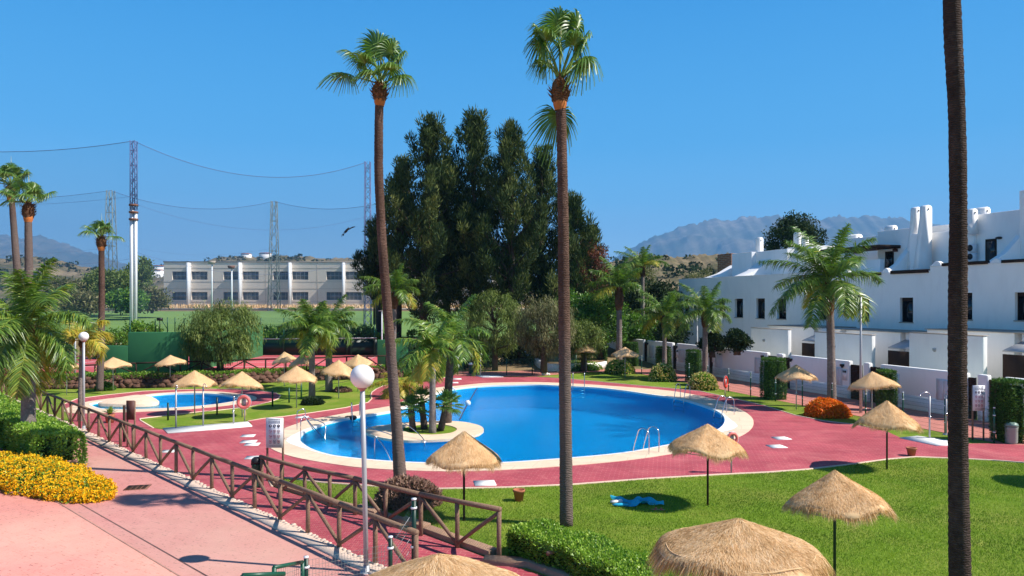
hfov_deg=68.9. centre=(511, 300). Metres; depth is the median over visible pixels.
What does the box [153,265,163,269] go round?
hill house
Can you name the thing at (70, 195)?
ball net
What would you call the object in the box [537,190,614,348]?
conifer
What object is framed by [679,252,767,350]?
white house
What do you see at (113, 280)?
leafy tree
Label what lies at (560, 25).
fan palm
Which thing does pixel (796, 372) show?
thatched umbrella
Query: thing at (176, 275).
window
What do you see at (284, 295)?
window
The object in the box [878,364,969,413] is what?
garden wall
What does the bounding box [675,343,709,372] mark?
garden wall
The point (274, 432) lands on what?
notice board
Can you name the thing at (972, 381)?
garden gate
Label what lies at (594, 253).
leafy tree
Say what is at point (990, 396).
garden gate
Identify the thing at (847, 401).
path
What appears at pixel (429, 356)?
queen palm
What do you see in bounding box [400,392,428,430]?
dwarf fan palm
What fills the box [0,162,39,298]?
fan palm
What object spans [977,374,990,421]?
garden wall
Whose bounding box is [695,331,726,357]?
leafy tree
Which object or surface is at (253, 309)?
wall
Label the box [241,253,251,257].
hill house
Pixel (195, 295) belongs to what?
window
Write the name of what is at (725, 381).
lifebuoy
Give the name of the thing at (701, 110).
sky
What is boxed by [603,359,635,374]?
bush
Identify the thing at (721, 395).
kerb
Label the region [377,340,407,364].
green wall
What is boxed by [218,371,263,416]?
thatched umbrella
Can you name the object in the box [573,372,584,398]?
pool ladder
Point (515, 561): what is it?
kerb
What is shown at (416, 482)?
bush
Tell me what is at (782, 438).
deck plate
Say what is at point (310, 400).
bush
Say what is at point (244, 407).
lifebuoy
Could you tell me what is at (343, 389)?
bush
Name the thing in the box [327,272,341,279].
window
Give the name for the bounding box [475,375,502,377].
paving slab
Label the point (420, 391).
dwarf fan palm
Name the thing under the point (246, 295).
window
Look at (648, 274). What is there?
leafy tree
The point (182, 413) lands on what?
kerb
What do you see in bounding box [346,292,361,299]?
window
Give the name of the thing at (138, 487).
drain grate
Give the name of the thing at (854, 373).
garden gate
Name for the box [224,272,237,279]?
window
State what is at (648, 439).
pool ladder
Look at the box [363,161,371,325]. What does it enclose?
net pylon
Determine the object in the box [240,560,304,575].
wire gate
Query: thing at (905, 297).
white house
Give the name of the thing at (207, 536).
path
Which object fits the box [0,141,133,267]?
ball net
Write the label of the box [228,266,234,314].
floodlight mast
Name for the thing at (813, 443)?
pool deck
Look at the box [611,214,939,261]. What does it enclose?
mountain
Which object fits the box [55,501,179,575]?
paving seam
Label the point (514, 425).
swimming pool
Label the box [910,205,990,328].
white house
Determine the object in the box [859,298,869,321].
window
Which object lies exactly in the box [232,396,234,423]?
shower
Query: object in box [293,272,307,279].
window
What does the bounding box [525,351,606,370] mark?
garden wall
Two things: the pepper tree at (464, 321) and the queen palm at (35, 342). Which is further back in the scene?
the pepper tree at (464, 321)
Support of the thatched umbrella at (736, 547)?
on the lawn at (332, 400)
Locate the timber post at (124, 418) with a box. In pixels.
[123,405,125,441]
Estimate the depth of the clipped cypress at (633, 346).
64.01 m
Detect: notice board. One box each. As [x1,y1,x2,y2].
[126,400,135,446]
[266,418,283,480]
[972,385,984,439]
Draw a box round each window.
[173,272,185,279]
[173,292,185,299]
[192,272,206,279]
[192,292,206,299]
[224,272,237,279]
[224,292,237,299]
[243,272,258,279]
[243,292,258,299]
[273,272,287,279]
[273,292,287,299]
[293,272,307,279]
[293,292,307,299]
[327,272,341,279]
[327,292,341,299]
[346,272,360,279]
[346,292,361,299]
[734,299,742,317]
[755,298,764,318]
[776,298,786,319]
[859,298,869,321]
[899,298,913,322]
[967,293,972,320]
[1013,292,1023,321]
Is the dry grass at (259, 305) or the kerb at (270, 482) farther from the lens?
the dry grass at (259, 305)
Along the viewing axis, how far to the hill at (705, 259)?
312.55 m
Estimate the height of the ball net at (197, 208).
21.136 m
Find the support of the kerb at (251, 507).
on the lawn at (332, 400)
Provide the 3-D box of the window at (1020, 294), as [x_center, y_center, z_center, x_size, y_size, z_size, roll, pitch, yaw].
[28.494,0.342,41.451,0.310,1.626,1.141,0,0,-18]
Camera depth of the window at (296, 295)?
158.40 m
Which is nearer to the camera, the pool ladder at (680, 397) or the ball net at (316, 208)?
the pool ladder at (680, 397)
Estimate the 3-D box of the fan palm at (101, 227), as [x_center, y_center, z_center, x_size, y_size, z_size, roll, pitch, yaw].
[-25.462,0.060,45.898,2.324,10.940,2.593,0,0,35]
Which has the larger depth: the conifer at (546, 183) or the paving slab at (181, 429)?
the conifer at (546, 183)
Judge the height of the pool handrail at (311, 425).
1.153 m
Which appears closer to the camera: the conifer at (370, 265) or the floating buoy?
the floating buoy
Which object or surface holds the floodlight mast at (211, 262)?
on the field
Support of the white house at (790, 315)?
on the lawn at (332, 400)
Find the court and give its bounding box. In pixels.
[4,355,376,378]
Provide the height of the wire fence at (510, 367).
1.509 m
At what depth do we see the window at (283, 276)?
158.40 m
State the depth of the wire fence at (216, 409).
40.07 m
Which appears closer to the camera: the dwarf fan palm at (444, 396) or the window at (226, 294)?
the dwarf fan palm at (444, 396)
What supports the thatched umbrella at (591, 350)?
on the lawn at (332, 400)
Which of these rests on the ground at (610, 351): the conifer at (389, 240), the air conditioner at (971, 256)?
the conifer at (389, 240)
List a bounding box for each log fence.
[1,377,418,562]
[259,455,501,555]
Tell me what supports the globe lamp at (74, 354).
on the stone wall at (147, 381)
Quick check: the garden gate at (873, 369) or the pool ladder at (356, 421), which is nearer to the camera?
the pool ladder at (356, 421)
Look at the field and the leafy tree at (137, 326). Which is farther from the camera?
the field
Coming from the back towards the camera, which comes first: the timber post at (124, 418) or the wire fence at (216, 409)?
the wire fence at (216, 409)
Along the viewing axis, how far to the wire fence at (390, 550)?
14.86 m
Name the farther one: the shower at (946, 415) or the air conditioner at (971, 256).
the air conditioner at (971, 256)
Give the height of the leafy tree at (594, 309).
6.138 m
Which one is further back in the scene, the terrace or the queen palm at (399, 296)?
the queen palm at (399, 296)
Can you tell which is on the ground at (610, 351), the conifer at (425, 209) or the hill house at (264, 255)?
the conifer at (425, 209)
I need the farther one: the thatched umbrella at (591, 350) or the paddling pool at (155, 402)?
the thatched umbrella at (591, 350)
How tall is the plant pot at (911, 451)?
0.313 m
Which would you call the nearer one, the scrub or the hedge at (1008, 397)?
the hedge at (1008, 397)
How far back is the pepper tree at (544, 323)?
56.56 m
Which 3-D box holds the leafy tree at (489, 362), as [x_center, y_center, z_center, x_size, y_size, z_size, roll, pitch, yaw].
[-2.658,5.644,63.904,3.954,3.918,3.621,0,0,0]
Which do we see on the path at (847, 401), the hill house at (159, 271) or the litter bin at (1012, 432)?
the litter bin at (1012, 432)
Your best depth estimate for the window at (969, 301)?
44.79 m
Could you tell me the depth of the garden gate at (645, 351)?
66.82 m
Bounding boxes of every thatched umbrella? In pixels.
[53,363,78,394]
[95,357,131,390]
[155,355,187,381]
[170,370,217,413]
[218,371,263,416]
[272,352,296,386]
[275,365,316,407]
[288,355,315,368]
[321,360,352,397]
[344,354,373,391]
[368,553,519,575]
[425,430,502,520]
[574,344,596,352]
[611,347,638,358]
[644,518,835,575]
[667,424,749,505]
[775,364,818,409]
[780,470,898,575]
[847,371,901,409]
[852,400,923,469]
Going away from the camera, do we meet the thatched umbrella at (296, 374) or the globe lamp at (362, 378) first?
the globe lamp at (362, 378)
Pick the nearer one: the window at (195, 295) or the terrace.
the terrace
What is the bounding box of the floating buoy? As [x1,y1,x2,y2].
[459,388,476,419]
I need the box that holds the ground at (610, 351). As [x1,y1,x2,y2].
[0,303,675,370]
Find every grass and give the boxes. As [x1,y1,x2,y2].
[44,303,526,307]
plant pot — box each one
[513,488,524,501]
[906,446,916,455]
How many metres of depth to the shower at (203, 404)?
33.79 m
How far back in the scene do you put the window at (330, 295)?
158.40 m
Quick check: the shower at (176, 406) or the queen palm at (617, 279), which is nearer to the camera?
the shower at (176, 406)
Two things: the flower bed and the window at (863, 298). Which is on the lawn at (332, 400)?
the flower bed
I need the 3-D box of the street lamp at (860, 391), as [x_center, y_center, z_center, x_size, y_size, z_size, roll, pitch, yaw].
[17.474,2.692,37.960,0.705,6.015,0.260,0,0,0]
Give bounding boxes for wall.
[4,308,524,310]
[37,367,405,389]
[104,326,262,373]
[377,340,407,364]
[607,337,645,360]
[646,340,674,367]
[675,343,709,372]
[712,348,769,382]
[751,325,855,357]
[788,355,852,398]
[814,328,926,376]
[863,362,871,401]
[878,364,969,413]
[908,328,1023,384]
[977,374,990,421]
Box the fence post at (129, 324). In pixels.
[129,317,130,331]
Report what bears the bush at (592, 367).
in the garden wall at (603, 363)
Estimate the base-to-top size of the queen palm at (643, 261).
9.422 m
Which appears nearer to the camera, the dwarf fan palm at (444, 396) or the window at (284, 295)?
the dwarf fan palm at (444, 396)
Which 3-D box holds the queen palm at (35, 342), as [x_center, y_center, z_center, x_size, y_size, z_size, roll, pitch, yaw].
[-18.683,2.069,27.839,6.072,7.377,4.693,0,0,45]
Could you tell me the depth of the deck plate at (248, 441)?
30.09 m
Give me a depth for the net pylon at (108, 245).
137.94 m
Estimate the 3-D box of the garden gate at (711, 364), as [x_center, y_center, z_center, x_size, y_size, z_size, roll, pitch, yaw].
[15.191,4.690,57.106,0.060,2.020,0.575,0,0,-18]
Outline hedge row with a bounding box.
[194,323,418,339]
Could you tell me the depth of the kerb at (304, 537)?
20.13 m
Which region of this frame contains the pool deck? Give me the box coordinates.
[65,375,1023,575]
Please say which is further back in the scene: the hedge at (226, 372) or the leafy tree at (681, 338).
the leafy tree at (681, 338)
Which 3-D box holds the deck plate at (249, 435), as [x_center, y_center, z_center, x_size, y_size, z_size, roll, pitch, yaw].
[-11.108,5.680,31.417,0.550,0.020,0.550,0,0,-8]
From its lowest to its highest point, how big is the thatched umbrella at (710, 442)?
2.346 m
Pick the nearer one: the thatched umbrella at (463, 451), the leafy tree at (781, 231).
the thatched umbrella at (463, 451)
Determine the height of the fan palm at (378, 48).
14.100 m
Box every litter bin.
[251,457,259,487]
[469,363,472,373]
[1004,422,1018,443]
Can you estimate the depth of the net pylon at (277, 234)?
145.79 m
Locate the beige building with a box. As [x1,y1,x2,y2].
[163,261,523,305]
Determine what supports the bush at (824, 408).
on the lawn at (332, 400)
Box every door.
[885,251,893,267]
[985,239,996,260]
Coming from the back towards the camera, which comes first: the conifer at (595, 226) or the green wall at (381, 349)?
the conifer at (595, 226)
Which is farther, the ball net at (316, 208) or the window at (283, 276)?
the window at (283, 276)
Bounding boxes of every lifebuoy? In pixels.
[236,394,250,421]
[723,375,727,395]
[727,431,738,472]
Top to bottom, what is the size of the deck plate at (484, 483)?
0.020 m
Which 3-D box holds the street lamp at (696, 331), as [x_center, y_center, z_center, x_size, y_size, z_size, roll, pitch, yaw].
[13.714,2.895,55.804,0.385,5.610,0.200,0,0,0]
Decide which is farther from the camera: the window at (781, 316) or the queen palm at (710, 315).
the window at (781, 316)
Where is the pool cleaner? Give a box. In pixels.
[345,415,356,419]
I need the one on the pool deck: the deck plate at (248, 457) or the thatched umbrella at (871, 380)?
the deck plate at (248, 457)
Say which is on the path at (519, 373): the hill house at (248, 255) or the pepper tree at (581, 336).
the pepper tree at (581, 336)
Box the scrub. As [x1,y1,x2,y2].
[0,253,716,302]
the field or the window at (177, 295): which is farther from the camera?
the window at (177, 295)
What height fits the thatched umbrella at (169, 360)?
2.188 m
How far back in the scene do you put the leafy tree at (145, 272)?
125.58 m
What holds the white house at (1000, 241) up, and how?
on the lawn at (332, 400)
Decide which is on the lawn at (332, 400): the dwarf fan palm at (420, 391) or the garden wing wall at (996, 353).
the garden wing wall at (996, 353)
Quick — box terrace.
[0,490,176,575]
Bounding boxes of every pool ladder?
[351,402,360,433]
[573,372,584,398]
[633,426,659,453]
[673,383,689,412]
[713,395,734,427]
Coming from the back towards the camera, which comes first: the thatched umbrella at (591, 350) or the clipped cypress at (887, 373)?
the thatched umbrella at (591, 350)
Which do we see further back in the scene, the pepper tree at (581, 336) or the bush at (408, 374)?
the pepper tree at (581, 336)
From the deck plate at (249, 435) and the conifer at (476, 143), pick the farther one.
the conifer at (476, 143)
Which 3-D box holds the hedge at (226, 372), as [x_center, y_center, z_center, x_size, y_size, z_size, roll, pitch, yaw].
[-18.953,4.932,51.591,24.162,0.696,2.566,0,0,-19]
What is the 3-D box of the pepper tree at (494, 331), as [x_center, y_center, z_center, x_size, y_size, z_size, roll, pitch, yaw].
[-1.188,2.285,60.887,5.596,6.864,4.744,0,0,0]
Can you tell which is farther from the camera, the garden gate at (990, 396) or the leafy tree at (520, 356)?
the leafy tree at (520, 356)
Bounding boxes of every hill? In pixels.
[0,255,535,302]
[605,252,727,300]
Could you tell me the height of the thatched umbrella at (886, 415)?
2.397 m
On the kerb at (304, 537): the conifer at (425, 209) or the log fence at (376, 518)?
the log fence at (376, 518)
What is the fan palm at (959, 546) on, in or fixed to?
on the lawn at (332, 400)
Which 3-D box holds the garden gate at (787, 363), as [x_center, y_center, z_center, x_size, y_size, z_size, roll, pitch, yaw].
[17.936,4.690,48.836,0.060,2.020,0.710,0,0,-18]
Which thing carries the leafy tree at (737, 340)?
on the ground at (610, 351)
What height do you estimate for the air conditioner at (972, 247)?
0.520 m
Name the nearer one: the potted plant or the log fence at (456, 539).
the log fence at (456, 539)
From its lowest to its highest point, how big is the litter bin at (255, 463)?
0.928 m
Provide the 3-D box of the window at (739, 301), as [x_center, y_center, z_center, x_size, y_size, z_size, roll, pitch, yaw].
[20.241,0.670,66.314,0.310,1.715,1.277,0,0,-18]
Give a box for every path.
[0,438,367,575]
[455,369,640,375]
[636,369,1023,444]
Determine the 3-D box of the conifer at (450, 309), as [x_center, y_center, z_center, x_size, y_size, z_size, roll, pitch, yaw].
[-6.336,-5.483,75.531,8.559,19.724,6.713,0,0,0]
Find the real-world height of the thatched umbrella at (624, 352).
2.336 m
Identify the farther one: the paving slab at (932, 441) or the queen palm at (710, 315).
the queen palm at (710, 315)
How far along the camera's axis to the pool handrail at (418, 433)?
30.60 m
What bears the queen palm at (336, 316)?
on the lawn at (332, 400)
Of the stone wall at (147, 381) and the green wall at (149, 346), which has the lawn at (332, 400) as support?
the stone wall at (147, 381)
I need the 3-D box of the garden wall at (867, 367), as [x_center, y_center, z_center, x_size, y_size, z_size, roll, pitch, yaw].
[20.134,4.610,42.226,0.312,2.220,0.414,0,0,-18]
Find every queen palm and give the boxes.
[0,257,97,424]
[42,318,115,420]
[274,299,343,396]
[286,294,357,391]
[360,263,420,347]
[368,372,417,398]
[382,312,461,432]
[393,294,492,422]
[587,256,644,361]
[613,245,669,315]
[627,289,689,363]
[667,281,731,371]
[757,223,885,398]
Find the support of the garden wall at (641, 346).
on the ground at (610, 351)
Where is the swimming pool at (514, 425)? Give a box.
[271,382,753,471]
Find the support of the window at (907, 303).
in the white house at (905, 297)
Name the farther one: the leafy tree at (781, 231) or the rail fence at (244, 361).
the leafy tree at (781, 231)
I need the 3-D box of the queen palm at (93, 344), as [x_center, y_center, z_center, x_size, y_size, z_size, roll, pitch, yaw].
[-20.451,3.257,35.379,3.154,4.995,3.408,0,0,0]
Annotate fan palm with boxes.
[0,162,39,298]
[0,178,58,290]
[77,220,124,390]
[317,28,417,476]
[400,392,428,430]
[404,385,439,428]
[427,388,464,430]
[522,6,603,526]
[943,0,971,575]
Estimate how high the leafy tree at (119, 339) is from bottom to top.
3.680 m
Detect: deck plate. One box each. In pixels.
[240,434,255,436]
[240,440,256,442]
[244,443,259,445]
[244,456,258,459]
[473,480,496,485]
[766,444,787,447]
[772,436,791,439]
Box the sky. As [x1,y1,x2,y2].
[0,0,1023,273]
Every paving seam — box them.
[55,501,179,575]
[77,502,206,575]
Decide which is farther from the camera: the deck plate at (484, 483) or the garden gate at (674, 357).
the garden gate at (674, 357)
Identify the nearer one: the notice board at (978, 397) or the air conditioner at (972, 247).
the notice board at (978, 397)
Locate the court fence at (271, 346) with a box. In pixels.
[243,318,376,354]
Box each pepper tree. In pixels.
[174,297,265,370]
[454,310,487,367]
[465,287,523,370]
[507,294,578,372]
[570,317,607,370]
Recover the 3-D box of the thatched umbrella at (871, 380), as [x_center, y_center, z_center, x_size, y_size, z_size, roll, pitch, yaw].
[17.026,4.528,35.098,2.446,2.445,2.422,0,0,-37]
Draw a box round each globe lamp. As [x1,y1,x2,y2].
[73,325,75,372]
[78,332,88,428]
[350,365,374,574]
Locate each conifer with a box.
[350,217,391,332]
[366,152,419,338]
[374,110,477,340]
[413,153,487,338]
[416,103,507,323]
[459,117,553,349]
[495,143,557,349]
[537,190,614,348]
[576,221,607,326]
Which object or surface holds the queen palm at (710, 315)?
on the lawn at (332, 400)
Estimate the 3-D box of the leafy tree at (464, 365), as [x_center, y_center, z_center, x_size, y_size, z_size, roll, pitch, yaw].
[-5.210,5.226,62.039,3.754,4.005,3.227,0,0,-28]
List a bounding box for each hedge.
[0,392,88,464]
[40,362,403,380]
[505,517,687,575]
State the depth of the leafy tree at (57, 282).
119.06 m
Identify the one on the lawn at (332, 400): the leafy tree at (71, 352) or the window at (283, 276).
the leafy tree at (71, 352)
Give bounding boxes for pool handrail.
[296,409,315,432]
[300,417,323,439]
[302,415,325,443]
[374,436,390,460]
[402,422,424,449]
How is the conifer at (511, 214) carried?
on the ground at (610, 351)
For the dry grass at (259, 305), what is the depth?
150.44 m
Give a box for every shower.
[175,385,177,427]
[202,383,206,425]
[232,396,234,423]
[919,392,930,437]
[943,390,947,434]
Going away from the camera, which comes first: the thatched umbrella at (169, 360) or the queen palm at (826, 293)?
the queen palm at (826, 293)
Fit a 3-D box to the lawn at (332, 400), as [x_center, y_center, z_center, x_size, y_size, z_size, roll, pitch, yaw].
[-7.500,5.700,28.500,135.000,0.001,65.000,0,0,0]
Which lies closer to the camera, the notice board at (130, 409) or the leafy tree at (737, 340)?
the notice board at (130, 409)
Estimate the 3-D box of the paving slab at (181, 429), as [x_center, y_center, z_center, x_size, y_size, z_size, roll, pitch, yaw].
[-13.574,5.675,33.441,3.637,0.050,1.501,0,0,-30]
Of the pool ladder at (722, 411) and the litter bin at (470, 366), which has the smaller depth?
the pool ladder at (722, 411)
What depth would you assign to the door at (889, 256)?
55.29 m
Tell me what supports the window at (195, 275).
in the beige building
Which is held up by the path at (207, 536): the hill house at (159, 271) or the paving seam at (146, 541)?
the paving seam at (146, 541)
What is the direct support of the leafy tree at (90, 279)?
on the field
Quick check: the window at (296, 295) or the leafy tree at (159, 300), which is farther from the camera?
the window at (296, 295)
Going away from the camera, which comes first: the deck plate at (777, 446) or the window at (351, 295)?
the deck plate at (777, 446)
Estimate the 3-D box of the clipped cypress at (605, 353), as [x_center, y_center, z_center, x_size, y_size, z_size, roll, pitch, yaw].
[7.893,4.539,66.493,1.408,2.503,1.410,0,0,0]
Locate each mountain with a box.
[0,234,127,270]
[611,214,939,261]
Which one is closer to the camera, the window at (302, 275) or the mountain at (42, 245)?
the window at (302, 275)
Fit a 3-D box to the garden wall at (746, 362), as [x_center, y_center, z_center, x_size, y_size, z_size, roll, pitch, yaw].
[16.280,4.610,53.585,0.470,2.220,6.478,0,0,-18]
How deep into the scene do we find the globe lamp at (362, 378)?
15.60 m
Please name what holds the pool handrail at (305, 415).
on the swimming pool at (514, 425)
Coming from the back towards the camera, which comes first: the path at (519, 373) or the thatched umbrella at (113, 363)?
the path at (519, 373)
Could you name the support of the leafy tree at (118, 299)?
on the field
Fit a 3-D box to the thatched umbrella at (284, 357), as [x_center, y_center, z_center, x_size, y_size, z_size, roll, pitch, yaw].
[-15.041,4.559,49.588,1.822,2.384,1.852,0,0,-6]
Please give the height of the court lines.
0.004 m
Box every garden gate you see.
[644,342,646,360]
[673,345,676,368]
[710,357,712,373]
[785,357,789,388]
[851,364,862,399]
[871,367,879,402]
[968,377,976,418]
[989,379,1000,421]
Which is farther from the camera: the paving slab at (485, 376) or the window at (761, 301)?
the window at (761, 301)
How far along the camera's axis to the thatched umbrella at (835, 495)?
14.54 m
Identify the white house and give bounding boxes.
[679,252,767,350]
[736,232,859,327]
[835,234,900,328]
[878,207,929,330]
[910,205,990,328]
[976,190,1023,329]
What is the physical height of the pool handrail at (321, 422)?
1.452 m
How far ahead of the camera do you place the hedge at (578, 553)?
15.53 m
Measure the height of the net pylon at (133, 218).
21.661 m
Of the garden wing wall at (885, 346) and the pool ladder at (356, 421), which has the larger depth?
the garden wing wall at (885, 346)
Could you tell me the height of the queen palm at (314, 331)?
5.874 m
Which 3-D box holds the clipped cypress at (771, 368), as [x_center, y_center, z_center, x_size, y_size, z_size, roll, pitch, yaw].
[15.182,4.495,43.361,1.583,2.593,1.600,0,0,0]
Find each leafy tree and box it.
[38,275,86,311]
[43,331,78,363]
[54,288,98,316]
[78,267,108,312]
[92,327,127,358]
[94,267,129,312]
[105,287,151,314]
[122,255,157,312]
[122,319,163,334]
[138,284,173,313]
[437,350,469,369]
[465,350,501,368]
[497,326,547,365]
[548,287,606,357]
[571,239,615,304]
[571,291,633,358]
[602,266,640,329]
[609,311,658,347]
[622,277,685,339]
[626,253,659,300]
[651,322,693,344]
[678,268,712,290]
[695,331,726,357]
[720,328,754,354]
[761,209,828,250]
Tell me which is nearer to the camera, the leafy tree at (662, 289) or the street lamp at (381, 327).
the street lamp at (381, 327)
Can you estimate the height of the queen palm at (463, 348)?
6.084 m
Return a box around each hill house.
[151,269,163,277]
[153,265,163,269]
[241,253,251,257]
[259,253,270,259]
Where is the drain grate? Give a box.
[123,484,151,490]
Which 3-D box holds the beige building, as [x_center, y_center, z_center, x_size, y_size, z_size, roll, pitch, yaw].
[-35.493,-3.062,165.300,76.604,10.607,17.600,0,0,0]
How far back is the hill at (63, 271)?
585.79 m
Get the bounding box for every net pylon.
[104,190,118,312]
[129,140,137,322]
[267,201,280,310]
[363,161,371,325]
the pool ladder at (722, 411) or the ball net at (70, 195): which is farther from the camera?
the ball net at (70, 195)
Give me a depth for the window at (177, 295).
158.40 m
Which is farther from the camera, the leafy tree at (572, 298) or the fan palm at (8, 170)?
the leafy tree at (572, 298)
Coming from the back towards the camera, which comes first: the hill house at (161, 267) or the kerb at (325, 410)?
the hill house at (161, 267)
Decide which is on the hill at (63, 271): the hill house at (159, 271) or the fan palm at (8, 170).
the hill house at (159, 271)
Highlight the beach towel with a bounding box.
[610,495,663,506]
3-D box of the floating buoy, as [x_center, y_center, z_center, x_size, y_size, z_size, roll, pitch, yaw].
[-2.452,5.700,43.122,0.356,0.340,13.218,0,0,0]
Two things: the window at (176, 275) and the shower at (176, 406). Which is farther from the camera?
the window at (176, 275)
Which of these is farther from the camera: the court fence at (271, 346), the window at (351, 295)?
the window at (351, 295)
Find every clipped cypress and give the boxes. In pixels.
[594,341,607,360]
[626,341,638,365]
[655,345,672,365]
[684,349,702,381]
[758,356,786,399]
[874,368,898,406]
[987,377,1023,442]
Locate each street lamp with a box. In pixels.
[381,311,382,339]
[696,305,697,349]
[848,295,861,412]
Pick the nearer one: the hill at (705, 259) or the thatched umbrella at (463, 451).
the thatched umbrella at (463, 451)
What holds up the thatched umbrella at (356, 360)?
on the lawn at (332, 400)
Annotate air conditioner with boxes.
[967,253,976,260]
[968,244,976,251]
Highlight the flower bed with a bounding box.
[0,451,117,503]
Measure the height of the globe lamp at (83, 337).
4.341 m
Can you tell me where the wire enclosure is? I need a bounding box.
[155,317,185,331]
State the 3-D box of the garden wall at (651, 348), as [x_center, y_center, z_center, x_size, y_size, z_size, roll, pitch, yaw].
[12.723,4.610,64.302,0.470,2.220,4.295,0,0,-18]
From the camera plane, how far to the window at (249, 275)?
158.40 m
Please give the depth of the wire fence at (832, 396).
36.82 m
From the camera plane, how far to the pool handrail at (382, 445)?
27.57 m
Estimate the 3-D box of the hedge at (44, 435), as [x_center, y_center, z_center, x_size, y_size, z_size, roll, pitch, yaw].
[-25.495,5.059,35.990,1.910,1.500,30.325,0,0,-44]
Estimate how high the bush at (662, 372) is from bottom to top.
2.411 m
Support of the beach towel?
on the lawn at (332, 400)
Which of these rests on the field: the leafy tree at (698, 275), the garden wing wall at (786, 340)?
the leafy tree at (698, 275)
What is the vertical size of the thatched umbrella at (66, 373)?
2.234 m
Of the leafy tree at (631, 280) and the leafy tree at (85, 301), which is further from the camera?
the leafy tree at (85, 301)
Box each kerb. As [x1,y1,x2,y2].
[11,397,382,574]
[36,408,385,568]
[65,389,280,427]
[248,377,444,420]
[268,456,1023,488]
[270,476,496,555]
[483,555,571,575]
[535,376,860,425]
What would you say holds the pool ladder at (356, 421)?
attached to the swimming pool at (514, 425)
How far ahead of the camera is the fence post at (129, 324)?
52.17 m
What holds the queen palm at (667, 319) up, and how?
on the lawn at (332, 400)
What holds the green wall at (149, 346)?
on the court
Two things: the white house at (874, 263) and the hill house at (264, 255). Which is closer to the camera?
the white house at (874, 263)
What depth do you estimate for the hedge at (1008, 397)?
29.87 m
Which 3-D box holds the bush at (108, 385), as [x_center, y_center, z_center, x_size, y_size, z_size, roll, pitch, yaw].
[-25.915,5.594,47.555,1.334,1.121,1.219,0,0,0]
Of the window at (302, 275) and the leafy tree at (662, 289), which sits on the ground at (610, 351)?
the leafy tree at (662, 289)
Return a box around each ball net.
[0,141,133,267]
[4,190,110,253]
[113,191,273,281]
[135,141,367,273]
[277,202,373,259]
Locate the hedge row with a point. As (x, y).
(272, 332)
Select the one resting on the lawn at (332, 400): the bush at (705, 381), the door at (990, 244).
the bush at (705, 381)
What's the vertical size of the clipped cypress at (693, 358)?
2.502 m
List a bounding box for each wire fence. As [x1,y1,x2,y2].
[167,368,352,419]
[304,498,416,575]
[457,356,575,374]
[641,356,995,442]
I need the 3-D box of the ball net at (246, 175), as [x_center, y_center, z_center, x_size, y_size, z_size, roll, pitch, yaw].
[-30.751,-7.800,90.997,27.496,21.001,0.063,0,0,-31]
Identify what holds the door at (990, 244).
in the white house at (1000, 241)
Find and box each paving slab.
[163,421,251,433]
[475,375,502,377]
[900,436,947,445]
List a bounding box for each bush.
[94,381,116,390]
[300,396,325,405]
[332,385,351,392]
[374,472,444,511]
[402,362,427,381]
[571,360,602,370]
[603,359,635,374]
[648,362,677,381]
[686,371,719,390]
[803,396,852,418]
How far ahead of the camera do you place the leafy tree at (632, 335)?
69.05 m
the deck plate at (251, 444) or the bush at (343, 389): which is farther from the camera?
the bush at (343, 389)
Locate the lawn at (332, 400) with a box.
[0,371,1023,575]
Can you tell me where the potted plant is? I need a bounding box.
[99,406,118,422]
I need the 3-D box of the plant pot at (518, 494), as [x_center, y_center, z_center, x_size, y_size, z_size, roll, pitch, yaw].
[0.197,5.533,21.252,0.354,0.334,0.354,0,0,0]
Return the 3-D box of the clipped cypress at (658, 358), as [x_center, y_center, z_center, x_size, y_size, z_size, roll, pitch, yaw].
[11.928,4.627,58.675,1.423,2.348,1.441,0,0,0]
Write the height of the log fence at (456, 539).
1.244 m
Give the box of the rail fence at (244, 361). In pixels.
[6,355,386,374]
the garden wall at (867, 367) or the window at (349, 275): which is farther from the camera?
the window at (349, 275)
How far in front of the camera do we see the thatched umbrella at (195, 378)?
36.99 m
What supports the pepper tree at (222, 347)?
on the lawn at (332, 400)
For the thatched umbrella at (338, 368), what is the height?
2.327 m
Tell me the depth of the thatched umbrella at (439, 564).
8.94 m
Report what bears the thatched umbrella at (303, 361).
on the lawn at (332, 400)
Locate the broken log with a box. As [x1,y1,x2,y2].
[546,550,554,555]
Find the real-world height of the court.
0.780 m
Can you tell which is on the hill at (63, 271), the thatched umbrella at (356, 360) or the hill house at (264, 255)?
the hill house at (264, 255)
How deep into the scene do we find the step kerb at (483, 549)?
18.08 m
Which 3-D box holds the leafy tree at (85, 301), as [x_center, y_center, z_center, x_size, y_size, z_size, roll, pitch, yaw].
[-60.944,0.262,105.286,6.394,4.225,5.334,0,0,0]
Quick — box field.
[4,311,649,336]
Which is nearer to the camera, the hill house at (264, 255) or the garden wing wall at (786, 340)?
the garden wing wall at (786, 340)
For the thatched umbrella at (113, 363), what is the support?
on the lawn at (332, 400)
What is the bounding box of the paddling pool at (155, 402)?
[64,391,256,413]
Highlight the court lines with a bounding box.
[78,357,373,366]
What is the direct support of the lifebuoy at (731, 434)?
on the pool deck
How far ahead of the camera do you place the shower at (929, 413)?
30.66 m
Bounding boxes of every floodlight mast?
[207,261,215,311]
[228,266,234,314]
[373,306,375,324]

